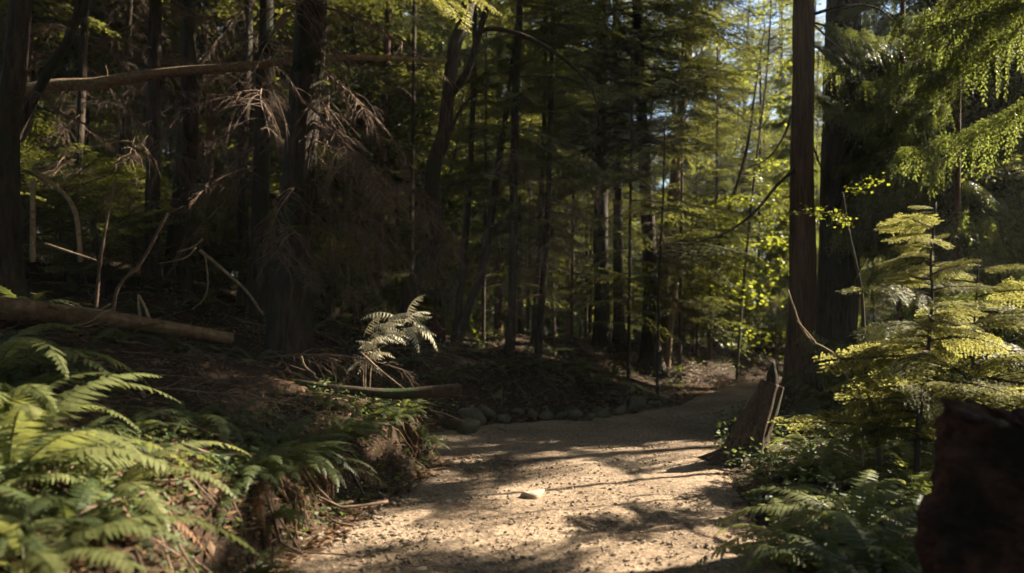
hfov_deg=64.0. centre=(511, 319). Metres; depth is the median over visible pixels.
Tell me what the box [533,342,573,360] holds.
sword fern
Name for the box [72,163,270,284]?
shrub
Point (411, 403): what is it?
sword fern
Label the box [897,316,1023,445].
shrub
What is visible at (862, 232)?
young cedar
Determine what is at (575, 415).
edging stone
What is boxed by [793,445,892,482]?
sword fern
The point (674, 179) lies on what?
conifer tree
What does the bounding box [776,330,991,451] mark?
shrub
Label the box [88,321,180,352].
sword fern
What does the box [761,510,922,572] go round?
sword fern
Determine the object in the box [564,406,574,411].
edging stone
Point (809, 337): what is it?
bare twig
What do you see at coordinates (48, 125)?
conifer tree
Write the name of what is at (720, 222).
conifer tree
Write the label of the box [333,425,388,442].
sword fern
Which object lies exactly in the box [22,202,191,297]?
shrub
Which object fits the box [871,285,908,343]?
conifer tree
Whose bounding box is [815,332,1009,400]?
shrub
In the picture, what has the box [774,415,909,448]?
sword fern
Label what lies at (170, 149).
conifer tree
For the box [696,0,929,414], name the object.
conifer tree
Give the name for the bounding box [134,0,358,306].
conifer tree
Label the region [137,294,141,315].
dead stub
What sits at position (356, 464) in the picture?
hanging root
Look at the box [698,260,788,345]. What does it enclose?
shrub
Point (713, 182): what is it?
conifer tree
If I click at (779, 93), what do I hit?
conifer tree
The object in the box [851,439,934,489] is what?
sword fern
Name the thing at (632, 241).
conifer tree
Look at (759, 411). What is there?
leaning stump
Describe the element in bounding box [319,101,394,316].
conifer tree
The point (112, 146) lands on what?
conifer tree
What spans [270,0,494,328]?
conifer tree
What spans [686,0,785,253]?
conifer tree
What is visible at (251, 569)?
sword fern
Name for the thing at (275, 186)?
conifer tree
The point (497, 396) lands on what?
edging stone
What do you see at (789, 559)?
sword fern
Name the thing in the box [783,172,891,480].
huckleberry shrub
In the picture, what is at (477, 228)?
young hemlock
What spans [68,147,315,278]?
shrub
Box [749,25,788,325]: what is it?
conifer tree
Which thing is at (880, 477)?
sword fern
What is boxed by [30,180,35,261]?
broken snag
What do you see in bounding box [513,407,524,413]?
edging stone
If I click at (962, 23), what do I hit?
young cedar
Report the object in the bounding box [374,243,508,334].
shrub
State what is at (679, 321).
young hemlock
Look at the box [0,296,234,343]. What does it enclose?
fallen log
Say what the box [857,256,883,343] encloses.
conifer tree
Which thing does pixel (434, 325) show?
charred stump
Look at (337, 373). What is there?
sword fern
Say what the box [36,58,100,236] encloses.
conifer tree
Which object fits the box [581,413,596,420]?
edging stone
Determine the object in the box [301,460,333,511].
hanging root
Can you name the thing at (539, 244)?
young tree
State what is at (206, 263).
dead stick
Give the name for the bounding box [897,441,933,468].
sword fern
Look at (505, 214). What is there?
conifer tree
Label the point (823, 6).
sky
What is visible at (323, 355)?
fallen branch
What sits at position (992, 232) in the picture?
cedar tree
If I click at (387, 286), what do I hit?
shrub
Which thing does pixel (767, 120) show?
conifer tree
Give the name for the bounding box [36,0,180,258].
conifer tree
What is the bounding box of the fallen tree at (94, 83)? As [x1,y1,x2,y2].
[24,40,446,99]
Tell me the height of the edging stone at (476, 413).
0.269 m
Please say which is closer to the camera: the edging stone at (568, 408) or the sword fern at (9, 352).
the sword fern at (9, 352)
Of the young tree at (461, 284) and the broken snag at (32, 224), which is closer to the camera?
the broken snag at (32, 224)
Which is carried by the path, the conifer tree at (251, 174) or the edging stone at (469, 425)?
the edging stone at (469, 425)
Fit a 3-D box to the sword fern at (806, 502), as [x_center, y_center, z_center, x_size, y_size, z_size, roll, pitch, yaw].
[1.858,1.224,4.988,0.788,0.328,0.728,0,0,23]
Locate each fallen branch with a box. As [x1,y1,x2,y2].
[73,304,174,350]
[86,312,247,402]
[119,369,172,373]
[129,324,264,351]
[155,381,334,438]
[262,346,435,399]
[381,399,463,428]
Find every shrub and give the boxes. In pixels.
[20,106,133,244]
[20,146,197,252]
[20,150,143,256]
[20,173,132,282]
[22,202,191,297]
[40,179,225,256]
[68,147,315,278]
[71,181,204,281]
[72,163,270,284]
[116,169,270,297]
[130,183,343,288]
[169,197,340,295]
[227,216,399,327]
[311,216,443,329]
[311,232,465,333]
[311,241,456,321]
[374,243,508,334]
[425,263,552,337]
[503,288,612,335]
[505,270,611,337]
[525,261,672,330]
[631,256,761,351]
[661,253,787,346]
[675,241,788,355]
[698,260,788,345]
[700,280,787,380]
[705,244,786,333]
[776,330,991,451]
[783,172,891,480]
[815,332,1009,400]
[877,340,1023,408]
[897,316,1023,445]
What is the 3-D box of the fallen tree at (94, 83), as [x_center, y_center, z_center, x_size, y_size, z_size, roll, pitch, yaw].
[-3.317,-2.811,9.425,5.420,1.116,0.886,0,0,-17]
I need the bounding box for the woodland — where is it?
[37,102,870,337]
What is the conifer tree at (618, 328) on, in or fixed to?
on the ground at (228, 549)
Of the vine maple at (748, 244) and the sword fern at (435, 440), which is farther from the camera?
the vine maple at (748, 244)
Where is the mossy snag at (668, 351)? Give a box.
[665,282,678,366]
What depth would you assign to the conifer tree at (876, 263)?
22.13 m
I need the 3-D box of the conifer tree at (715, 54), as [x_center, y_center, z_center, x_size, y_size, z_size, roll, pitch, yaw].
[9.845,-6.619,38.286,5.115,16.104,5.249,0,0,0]
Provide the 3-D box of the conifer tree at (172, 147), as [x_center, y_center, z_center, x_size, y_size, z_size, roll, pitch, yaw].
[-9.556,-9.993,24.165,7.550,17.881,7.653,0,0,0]
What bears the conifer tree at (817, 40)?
on the ground at (228, 549)
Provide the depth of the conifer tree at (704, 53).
34.83 m
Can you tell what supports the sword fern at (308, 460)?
on the ground at (228, 549)
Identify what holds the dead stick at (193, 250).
on the ground at (228, 549)
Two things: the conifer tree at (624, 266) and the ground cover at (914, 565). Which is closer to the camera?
the ground cover at (914, 565)
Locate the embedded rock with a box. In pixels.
[520,489,544,499]
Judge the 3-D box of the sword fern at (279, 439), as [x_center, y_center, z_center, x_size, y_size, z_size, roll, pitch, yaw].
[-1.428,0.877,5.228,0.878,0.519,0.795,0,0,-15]
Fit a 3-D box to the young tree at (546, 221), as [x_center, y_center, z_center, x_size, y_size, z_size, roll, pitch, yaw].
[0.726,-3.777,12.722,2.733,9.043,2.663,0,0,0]
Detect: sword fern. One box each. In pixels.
[0,286,80,305]
[0,323,153,390]
[0,330,70,353]
[0,355,119,399]
[0,367,109,421]
[0,372,181,431]
[0,373,201,498]
[0,413,169,455]
[0,433,122,510]
[0,478,202,564]
[0,497,112,571]
[0,497,264,572]
[1,350,127,396]
[1,428,252,559]
[4,402,85,453]
[30,290,51,302]
[48,415,138,443]
[55,297,93,305]
[59,377,157,401]
[83,399,270,445]
[87,409,194,434]
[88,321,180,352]
[117,300,175,318]
[127,330,225,353]
[175,398,283,440]
[185,450,294,490]
[201,441,341,534]
[217,345,292,363]
[221,547,307,572]
[222,441,351,495]
[228,412,359,477]
[235,561,291,572]
[244,442,330,478]
[246,500,327,553]
[260,433,342,477]
[288,458,385,491]
[302,427,358,476]
[304,387,359,416]
[312,309,346,345]
[317,436,359,457]
[318,360,366,383]
[328,414,385,443]
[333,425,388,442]
[335,399,400,416]
[339,410,393,445]
[358,406,405,433]
[374,339,393,349]
[378,400,407,418]
[382,406,430,432]
[385,350,440,372]
[392,399,437,423]
[406,399,428,420]
[406,423,444,451]
[424,436,454,444]
[426,433,449,456]
[453,357,490,369]
[469,340,499,350]
[517,346,550,357]
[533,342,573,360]
[601,363,640,380]
[604,378,648,394]
[634,384,668,394]
[659,378,688,385]
[667,364,700,375]
[685,518,921,572]
[712,470,921,570]
[714,498,865,572]
[725,513,920,572]
[735,440,921,486]
[738,451,845,489]
[750,488,877,528]
[758,434,870,480]
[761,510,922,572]
[771,397,834,437]
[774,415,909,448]
[777,410,837,428]
[781,472,915,523]
[789,425,932,475]
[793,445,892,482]
[809,490,925,544]
[823,465,931,509]
[830,472,931,513]
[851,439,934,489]
[868,431,929,454]
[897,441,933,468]
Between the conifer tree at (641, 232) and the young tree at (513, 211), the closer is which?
the young tree at (513, 211)
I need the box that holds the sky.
[36,0,915,301]
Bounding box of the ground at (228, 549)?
[0,231,1017,572]
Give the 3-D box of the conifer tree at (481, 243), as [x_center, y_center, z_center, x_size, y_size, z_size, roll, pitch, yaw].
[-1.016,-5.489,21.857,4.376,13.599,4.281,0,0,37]
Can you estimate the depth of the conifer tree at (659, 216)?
31.58 m
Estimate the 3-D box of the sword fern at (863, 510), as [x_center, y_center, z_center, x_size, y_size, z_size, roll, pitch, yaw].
[1.942,1.252,4.495,1.251,0.731,1.281,0,0,-33]
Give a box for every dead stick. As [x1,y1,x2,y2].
[44,242,96,260]
[48,107,163,163]
[94,176,117,308]
[112,212,168,310]
[158,247,195,263]
[177,239,202,251]
[192,256,208,308]
[199,249,263,314]
[281,81,388,187]
[300,356,315,374]
[430,410,464,421]
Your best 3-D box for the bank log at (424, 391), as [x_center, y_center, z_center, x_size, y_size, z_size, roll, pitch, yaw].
[-1.711,0.429,7.060,2.569,0.494,0.354,0,0,4]
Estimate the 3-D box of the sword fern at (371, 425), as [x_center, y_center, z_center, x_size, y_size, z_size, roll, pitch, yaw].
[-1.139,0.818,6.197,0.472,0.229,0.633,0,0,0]
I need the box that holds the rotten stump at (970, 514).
[914,397,1023,572]
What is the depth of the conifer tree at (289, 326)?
9.03 m
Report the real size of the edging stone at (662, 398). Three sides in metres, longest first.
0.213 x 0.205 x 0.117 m
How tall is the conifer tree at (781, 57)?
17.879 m
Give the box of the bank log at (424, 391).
[177,340,460,398]
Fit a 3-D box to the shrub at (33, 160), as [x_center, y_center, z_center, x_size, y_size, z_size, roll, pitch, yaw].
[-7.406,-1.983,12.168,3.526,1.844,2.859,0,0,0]
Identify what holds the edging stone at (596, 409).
on the ground at (228, 549)
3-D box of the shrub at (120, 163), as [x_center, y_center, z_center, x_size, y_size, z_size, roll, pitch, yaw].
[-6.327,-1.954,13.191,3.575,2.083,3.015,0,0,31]
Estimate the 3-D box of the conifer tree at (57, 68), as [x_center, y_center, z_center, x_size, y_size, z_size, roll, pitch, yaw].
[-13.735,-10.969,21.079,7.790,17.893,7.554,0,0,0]
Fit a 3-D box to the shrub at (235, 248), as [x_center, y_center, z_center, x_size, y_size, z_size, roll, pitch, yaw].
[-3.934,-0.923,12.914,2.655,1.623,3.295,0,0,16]
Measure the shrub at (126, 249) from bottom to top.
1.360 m
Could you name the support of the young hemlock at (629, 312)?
on the ground at (228, 549)
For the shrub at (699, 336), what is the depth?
19.95 m
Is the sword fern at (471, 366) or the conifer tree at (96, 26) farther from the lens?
the conifer tree at (96, 26)
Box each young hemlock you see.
[404,32,559,342]
[480,29,575,335]
[517,105,642,340]
[544,38,642,338]
[564,31,703,377]
[624,35,756,364]
[672,36,772,347]
[719,35,790,342]
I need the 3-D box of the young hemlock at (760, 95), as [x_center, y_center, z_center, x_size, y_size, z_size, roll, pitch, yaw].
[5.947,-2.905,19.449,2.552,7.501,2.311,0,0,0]
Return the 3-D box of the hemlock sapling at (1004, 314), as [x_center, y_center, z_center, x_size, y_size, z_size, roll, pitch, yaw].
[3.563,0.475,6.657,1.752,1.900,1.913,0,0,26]
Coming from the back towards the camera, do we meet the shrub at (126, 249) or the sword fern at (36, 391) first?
the shrub at (126, 249)
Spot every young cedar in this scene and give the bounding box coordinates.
[821,0,981,389]
[849,0,1023,333]
[876,0,1023,406]
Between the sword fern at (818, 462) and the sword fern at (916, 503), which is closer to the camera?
the sword fern at (916, 503)
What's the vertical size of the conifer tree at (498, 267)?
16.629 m
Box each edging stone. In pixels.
[442,418,461,429]
[457,417,480,434]
[458,408,485,425]
[478,403,496,418]
[491,391,501,400]
[497,414,510,423]
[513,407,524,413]
[527,408,538,417]
[538,410,553,420]
[554,411,566,418]
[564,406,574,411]
[568,409,582,420]
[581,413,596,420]
[591,407,602,412]
[596,408,609,417]
[610,405,626,415]
[625,389,634,395]
[628,396,645,410]
[658,395,671,403]
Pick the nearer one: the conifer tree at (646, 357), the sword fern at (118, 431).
the sword fern at (118, 431)
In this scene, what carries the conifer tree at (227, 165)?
on the ground at (228, 549)
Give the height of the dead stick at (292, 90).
1.135 m
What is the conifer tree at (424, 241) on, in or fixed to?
on the ground at (228, 549)
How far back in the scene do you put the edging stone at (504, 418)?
9.79 m
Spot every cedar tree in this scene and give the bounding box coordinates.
[837,0,1023,322]
[905,0,1023,296]
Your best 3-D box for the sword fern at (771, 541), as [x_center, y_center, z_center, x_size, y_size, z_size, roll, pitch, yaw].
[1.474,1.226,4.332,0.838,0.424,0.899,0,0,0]
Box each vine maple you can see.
[407,67,502,315]
[683,0,823,378]
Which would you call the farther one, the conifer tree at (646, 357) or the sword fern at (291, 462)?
the conifer tree at (646, 357)
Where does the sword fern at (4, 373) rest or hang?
on the ground at (228, 549)
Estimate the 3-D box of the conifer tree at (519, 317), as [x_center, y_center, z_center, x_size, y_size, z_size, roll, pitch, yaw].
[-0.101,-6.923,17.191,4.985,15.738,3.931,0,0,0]
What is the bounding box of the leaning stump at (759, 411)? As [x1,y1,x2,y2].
[697,362,783,467]
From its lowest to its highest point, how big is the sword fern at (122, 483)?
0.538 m
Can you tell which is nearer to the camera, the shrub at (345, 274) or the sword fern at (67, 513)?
the sword fern at (67, 513)
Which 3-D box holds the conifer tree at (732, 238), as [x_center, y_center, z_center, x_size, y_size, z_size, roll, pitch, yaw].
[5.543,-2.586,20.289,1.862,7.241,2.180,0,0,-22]
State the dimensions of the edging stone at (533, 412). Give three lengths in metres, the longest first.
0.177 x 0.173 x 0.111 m
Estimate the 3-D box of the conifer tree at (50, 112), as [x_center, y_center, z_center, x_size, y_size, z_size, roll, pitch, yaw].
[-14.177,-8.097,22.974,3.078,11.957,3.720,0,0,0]
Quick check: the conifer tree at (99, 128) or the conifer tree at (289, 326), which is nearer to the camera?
the conifer tree at (289, 326)
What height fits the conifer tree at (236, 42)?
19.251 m
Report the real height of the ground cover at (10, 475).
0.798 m
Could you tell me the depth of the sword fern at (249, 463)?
4.29 m
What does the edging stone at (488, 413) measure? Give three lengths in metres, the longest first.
0.306 x 0.238 x 0.131 m
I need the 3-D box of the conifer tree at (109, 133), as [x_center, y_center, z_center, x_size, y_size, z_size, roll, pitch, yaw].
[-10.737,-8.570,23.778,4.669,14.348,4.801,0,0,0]
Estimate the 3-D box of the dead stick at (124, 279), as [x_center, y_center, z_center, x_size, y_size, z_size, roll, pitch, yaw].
[-3.724,-0.554,8.200,0.584,1.033,0.043,0,0,0]
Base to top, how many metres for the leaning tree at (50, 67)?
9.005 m
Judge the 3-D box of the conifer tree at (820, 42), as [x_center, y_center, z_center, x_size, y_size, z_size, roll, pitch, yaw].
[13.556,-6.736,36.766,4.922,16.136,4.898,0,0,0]
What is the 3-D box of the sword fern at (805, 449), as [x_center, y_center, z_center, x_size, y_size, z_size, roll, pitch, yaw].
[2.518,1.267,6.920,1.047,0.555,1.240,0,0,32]
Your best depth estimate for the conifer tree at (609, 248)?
23.25 m
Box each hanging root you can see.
[269,465,310,538]
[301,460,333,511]
[342,446,367,486]
[385,412,422,464]
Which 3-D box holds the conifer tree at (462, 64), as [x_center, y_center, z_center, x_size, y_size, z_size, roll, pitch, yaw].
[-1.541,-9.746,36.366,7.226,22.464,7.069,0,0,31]
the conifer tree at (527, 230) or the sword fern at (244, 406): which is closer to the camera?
the sword fern at (244, 406)
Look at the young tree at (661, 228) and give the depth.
13.18 m
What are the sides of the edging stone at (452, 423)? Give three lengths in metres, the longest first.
0.300 x 0.279 x 0.130 m
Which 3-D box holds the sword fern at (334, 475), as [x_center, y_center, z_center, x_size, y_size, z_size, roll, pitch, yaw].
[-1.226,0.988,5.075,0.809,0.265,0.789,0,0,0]
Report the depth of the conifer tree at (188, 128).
10.90 m
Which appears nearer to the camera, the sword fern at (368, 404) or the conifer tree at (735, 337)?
the sword fern at (368, 404)
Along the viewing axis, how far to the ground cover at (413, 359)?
11.47 m
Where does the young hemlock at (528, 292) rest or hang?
on the ground at (228, 549)
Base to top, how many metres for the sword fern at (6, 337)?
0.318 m
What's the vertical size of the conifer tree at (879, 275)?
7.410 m
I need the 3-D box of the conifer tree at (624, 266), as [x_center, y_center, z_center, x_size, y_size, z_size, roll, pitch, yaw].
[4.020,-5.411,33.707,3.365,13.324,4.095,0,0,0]
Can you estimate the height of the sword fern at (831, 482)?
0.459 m
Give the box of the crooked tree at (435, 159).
[394,0,599,352]
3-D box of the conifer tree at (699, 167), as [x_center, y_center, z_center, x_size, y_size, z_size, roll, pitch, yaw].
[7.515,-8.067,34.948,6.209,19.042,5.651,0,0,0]
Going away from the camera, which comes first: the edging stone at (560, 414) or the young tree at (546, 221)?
the edging stone at (560, 414)
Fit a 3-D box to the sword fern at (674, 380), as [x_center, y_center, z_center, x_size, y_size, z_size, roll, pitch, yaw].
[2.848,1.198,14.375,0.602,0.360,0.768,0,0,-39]
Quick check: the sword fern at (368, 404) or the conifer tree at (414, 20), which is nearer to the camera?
the sword fern at (368, 404)
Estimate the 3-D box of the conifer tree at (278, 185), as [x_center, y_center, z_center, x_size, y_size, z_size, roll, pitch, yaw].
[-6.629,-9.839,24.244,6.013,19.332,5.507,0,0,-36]
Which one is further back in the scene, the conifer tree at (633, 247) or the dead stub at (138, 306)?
the conifer tree at (633, 247)
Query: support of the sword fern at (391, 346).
on the ground at (228, 549)
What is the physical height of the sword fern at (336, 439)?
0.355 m
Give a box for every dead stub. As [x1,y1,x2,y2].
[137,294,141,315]
[139,295,150,317]
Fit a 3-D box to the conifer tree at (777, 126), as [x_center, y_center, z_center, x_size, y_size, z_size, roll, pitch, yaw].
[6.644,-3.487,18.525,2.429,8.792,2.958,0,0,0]
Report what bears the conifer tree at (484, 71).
on the ground at (228, 549)
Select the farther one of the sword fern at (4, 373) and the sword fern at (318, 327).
the sword fern at (318, 327)
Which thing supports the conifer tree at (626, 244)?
on the ground at (228, 549)
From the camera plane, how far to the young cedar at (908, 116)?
9.98 m
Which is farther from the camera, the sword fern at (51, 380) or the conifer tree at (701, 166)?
the conifer tree at (701, 166)
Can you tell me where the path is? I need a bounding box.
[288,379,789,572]
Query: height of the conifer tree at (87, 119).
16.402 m
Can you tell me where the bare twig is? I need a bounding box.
[787,290,863,467]
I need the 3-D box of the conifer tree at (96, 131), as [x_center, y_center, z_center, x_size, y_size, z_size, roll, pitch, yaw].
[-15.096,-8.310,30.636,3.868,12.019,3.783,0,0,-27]
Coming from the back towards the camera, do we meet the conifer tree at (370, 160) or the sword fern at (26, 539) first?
the conifer tree at (370, 160)
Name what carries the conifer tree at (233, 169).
on the ground at (228, 549)
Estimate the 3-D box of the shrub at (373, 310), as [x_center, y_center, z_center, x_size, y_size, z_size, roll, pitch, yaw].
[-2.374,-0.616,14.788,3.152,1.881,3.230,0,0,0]
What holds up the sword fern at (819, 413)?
on the ground at (228, 549)
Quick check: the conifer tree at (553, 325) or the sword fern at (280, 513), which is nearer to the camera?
the sword fern at (280, 513)
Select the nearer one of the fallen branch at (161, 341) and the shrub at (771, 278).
the fallen branch at (161, 341)
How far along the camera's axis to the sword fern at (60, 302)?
8.71 m
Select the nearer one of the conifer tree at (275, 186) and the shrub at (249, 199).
the shrub at (249, 199)
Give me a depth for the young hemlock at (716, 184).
18.00 m
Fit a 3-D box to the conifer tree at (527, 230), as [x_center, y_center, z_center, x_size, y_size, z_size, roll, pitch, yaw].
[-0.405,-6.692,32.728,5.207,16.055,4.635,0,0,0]
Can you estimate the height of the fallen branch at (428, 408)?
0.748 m
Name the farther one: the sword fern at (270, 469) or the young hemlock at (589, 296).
the young hemlock at (589, 296)
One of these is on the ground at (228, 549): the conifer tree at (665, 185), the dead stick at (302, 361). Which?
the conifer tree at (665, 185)
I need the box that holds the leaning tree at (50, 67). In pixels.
[5,0,86,139]
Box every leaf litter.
[303,385,788,572]
[704,408,929,571]
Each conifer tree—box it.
[0,0,76,298]
[0,0,180,260]
[0,0,200,230]
[0,0,225,205]
[0,7,179,97]
[0,16,79,190]
[31,3,138,216]
[31,73,66,188]
[32,0,377,273]
[32,44,132,163]
[32,94,95,230]
[33,1,106,115]
[34,63,108,206]
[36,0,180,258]
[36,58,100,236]
[52,27,167,248]
[60,33,168,247]
[62,6,276,153]
[63,94,133,142]
[65,96,134,162]
[71,0,258,292]
[81,1,279,264]
[103,0,285,298]
[105,76,211,235]
[116,0,346,106]
[129,10,346,269]
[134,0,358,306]
[154,0,364,323]
[163,28,278,270]
[172,3,428,182]
[200,0,504,321]
[200,97,343,231]
[204,0,480,381]
[210,106,282,271]
[231,9,405,313]
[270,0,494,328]
[270,104,332,225]
[286,0,501,332]
[312,0,509,338]
[319,19,425,318]
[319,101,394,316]
[364,29,447,333]
[373,0,608,335]
[376,0,526,307]
[388,4,506,337]
[392,0,612,337]
[399,3,609,324]
[404,0,560,307]
[427,0,524,157]
[442,10,593,335]
[445,0,531,325]
[458,0,626,337]
[466,0,733,352]
[482,9,678,338]
[482,13,565,329]
[489,0,742,345]
[503,22,633,336]
[504,29,660,336]
[509,0,774,376]
[555,87,640,337]
[576,189,642,333]
[579,0,656,332]
[582,158,642,336]
[584,188,642,334]
[589,0,657,338]
[592,10,690,339]
[608,167,671,339]
[609,6,788,342]
[609,118,657,299]
[621,1,764,342]
[625,1,753,342]
[625,158,676,288]
[632,0,784,341]
[638,27,748,357]
[638,99,689,284]
[659,42,762,338]
[671,103,722,333]
[683,0,824,345]
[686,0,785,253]
[688,87,771,345]
[689,185,714,342]
[695,49,773,297]
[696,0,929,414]
[698,160,753,347]
[698,165,735,334]
[705,141,756,346]
[708,10,756,255]
[736,1,790,323]
[745,3,792,288]
[746,1,868,347]
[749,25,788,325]
[750,5,788,330]
[753,207,788,345]
[760,40,823,330]
[770,72,859,343]
[772,37,870,335]
[778,1,881,304]
[786,13,825,194]
[815,0,953,397]
[857,0,1021,350]
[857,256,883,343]
[859,72,912,350]
[860,259,889,342]
[861,252,893,338]
[866,260,893,322]
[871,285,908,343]
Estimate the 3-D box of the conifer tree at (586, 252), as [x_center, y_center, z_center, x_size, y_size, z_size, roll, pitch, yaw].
[1.708,-6.407,19.187,4.862,15.110,4.757,0,0,-14]
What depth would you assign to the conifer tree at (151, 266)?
10.43 m
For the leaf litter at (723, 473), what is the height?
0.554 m
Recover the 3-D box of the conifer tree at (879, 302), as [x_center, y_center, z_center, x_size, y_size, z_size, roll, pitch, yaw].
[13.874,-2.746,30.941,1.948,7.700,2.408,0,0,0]
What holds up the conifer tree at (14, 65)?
on the ground at (228, 549)
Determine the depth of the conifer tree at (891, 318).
15.29 m
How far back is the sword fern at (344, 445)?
5.64 m
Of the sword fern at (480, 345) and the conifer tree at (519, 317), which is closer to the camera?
the sword fern at (480, 345)
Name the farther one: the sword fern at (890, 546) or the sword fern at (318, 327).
the sword fern at (318, 327)
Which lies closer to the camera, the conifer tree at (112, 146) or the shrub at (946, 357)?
the shrub at (946, 357)
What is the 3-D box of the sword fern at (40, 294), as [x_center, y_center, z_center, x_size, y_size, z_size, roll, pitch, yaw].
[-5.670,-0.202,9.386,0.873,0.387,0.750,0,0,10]
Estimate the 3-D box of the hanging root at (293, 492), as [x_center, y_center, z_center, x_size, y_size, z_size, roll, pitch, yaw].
[-1.346,1.010,4.583,0.413,0.430,0.233,0,0,0]
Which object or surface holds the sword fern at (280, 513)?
on the ground at (228, 549)
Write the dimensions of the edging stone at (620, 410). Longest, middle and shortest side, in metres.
0.252 x 0.247 x 0.117 m
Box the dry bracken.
[346,295,437,399]
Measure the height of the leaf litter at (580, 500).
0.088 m
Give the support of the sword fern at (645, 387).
on the ground at (228, 549)
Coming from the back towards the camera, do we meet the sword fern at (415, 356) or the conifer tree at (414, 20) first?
the conifer tree at (414, 20)
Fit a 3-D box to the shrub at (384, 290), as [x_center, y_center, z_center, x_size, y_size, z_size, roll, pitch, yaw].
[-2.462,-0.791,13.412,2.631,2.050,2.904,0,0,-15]
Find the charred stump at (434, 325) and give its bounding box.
[424,310,446,345]
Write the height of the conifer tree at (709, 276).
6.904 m
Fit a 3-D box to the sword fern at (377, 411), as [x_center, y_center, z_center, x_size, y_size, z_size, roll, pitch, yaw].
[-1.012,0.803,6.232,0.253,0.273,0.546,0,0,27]
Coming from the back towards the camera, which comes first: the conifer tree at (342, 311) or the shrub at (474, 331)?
the conifer tree at (342, 311)
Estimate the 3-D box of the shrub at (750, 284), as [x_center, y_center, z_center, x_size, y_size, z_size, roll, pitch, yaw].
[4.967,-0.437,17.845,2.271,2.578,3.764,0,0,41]
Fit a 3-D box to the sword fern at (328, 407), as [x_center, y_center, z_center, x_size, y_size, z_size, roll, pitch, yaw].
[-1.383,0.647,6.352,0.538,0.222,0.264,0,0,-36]
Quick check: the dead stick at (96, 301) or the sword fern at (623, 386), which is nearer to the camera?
the dead stick at (96, 301)
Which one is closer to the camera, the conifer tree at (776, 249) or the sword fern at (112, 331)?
the sword fern at (112, 331)
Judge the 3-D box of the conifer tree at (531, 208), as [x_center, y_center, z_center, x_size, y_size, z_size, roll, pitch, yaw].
[0.441,-4.998,19.750,3.890,12.088,3.805,0,0,-32]
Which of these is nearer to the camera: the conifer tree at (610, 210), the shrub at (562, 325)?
the conifer tree at (610, 210)
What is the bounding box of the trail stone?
[416,566,426,569]
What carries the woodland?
on the ground at (228, 549)
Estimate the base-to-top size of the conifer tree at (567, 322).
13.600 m
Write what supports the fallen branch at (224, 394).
on the ground at (228, 549)
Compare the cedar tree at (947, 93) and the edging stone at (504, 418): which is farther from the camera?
the cedar tree at (947, 93)
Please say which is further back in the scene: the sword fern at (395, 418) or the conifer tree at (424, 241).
the conifer tree at (424, 241)
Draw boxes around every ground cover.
[0,374,439,572]
[108,284,784,417]
[712,391,932,572]
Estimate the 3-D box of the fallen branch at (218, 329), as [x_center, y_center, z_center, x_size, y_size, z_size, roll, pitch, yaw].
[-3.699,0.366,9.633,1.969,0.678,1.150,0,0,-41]
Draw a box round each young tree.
[409,0,616,356]
[414,0,588,345]
[417,0,554,343]
[469,0,625,345]
[474,0,648,360]
[620,122,701,395]
[656,25,791,359]
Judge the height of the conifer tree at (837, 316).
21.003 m
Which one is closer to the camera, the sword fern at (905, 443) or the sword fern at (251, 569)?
the sword fern at (251, 569)
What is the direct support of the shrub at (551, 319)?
on the ground at (228, 549)
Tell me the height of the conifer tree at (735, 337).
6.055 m
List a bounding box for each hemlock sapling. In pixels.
[767,202,1023,485]
[837,261,1023,448]
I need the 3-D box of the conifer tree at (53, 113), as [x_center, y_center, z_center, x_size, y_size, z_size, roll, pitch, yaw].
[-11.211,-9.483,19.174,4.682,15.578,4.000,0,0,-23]
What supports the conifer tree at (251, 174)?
on the ground at (228, 549)
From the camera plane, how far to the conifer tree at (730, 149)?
40.84 m
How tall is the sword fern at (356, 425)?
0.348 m
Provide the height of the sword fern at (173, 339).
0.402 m
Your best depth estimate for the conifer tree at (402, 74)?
18.07 m
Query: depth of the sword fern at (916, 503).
4.84 m
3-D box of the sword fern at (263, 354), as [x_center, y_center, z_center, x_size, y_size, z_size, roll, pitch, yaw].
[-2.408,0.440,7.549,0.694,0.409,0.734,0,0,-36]
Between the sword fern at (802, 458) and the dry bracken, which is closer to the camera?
the sword fern at (802, 458)
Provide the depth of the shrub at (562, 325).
25.53 m
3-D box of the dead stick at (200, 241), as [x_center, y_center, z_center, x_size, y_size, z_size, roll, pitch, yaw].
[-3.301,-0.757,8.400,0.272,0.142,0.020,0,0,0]
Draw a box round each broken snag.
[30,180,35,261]
[31,167,82,261]
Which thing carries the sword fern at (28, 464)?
on the ground at (228, 549)
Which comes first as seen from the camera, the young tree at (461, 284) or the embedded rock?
the embedded rock
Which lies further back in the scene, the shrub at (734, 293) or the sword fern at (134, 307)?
the shrub at (734, 293)
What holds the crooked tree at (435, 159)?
on the ground at (228, 549)
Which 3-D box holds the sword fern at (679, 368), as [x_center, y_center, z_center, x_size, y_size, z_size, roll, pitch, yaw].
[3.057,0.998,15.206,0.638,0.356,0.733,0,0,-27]
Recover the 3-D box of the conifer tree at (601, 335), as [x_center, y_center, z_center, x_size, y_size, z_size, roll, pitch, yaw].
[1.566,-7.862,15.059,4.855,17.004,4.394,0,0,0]
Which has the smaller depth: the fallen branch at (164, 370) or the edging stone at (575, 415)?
the fallen branch at (164, 370)
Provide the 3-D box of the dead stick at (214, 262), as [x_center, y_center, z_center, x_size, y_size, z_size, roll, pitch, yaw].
[-2.946,-0.392,8.601,0.685,0.695,0.040,0,0,0]

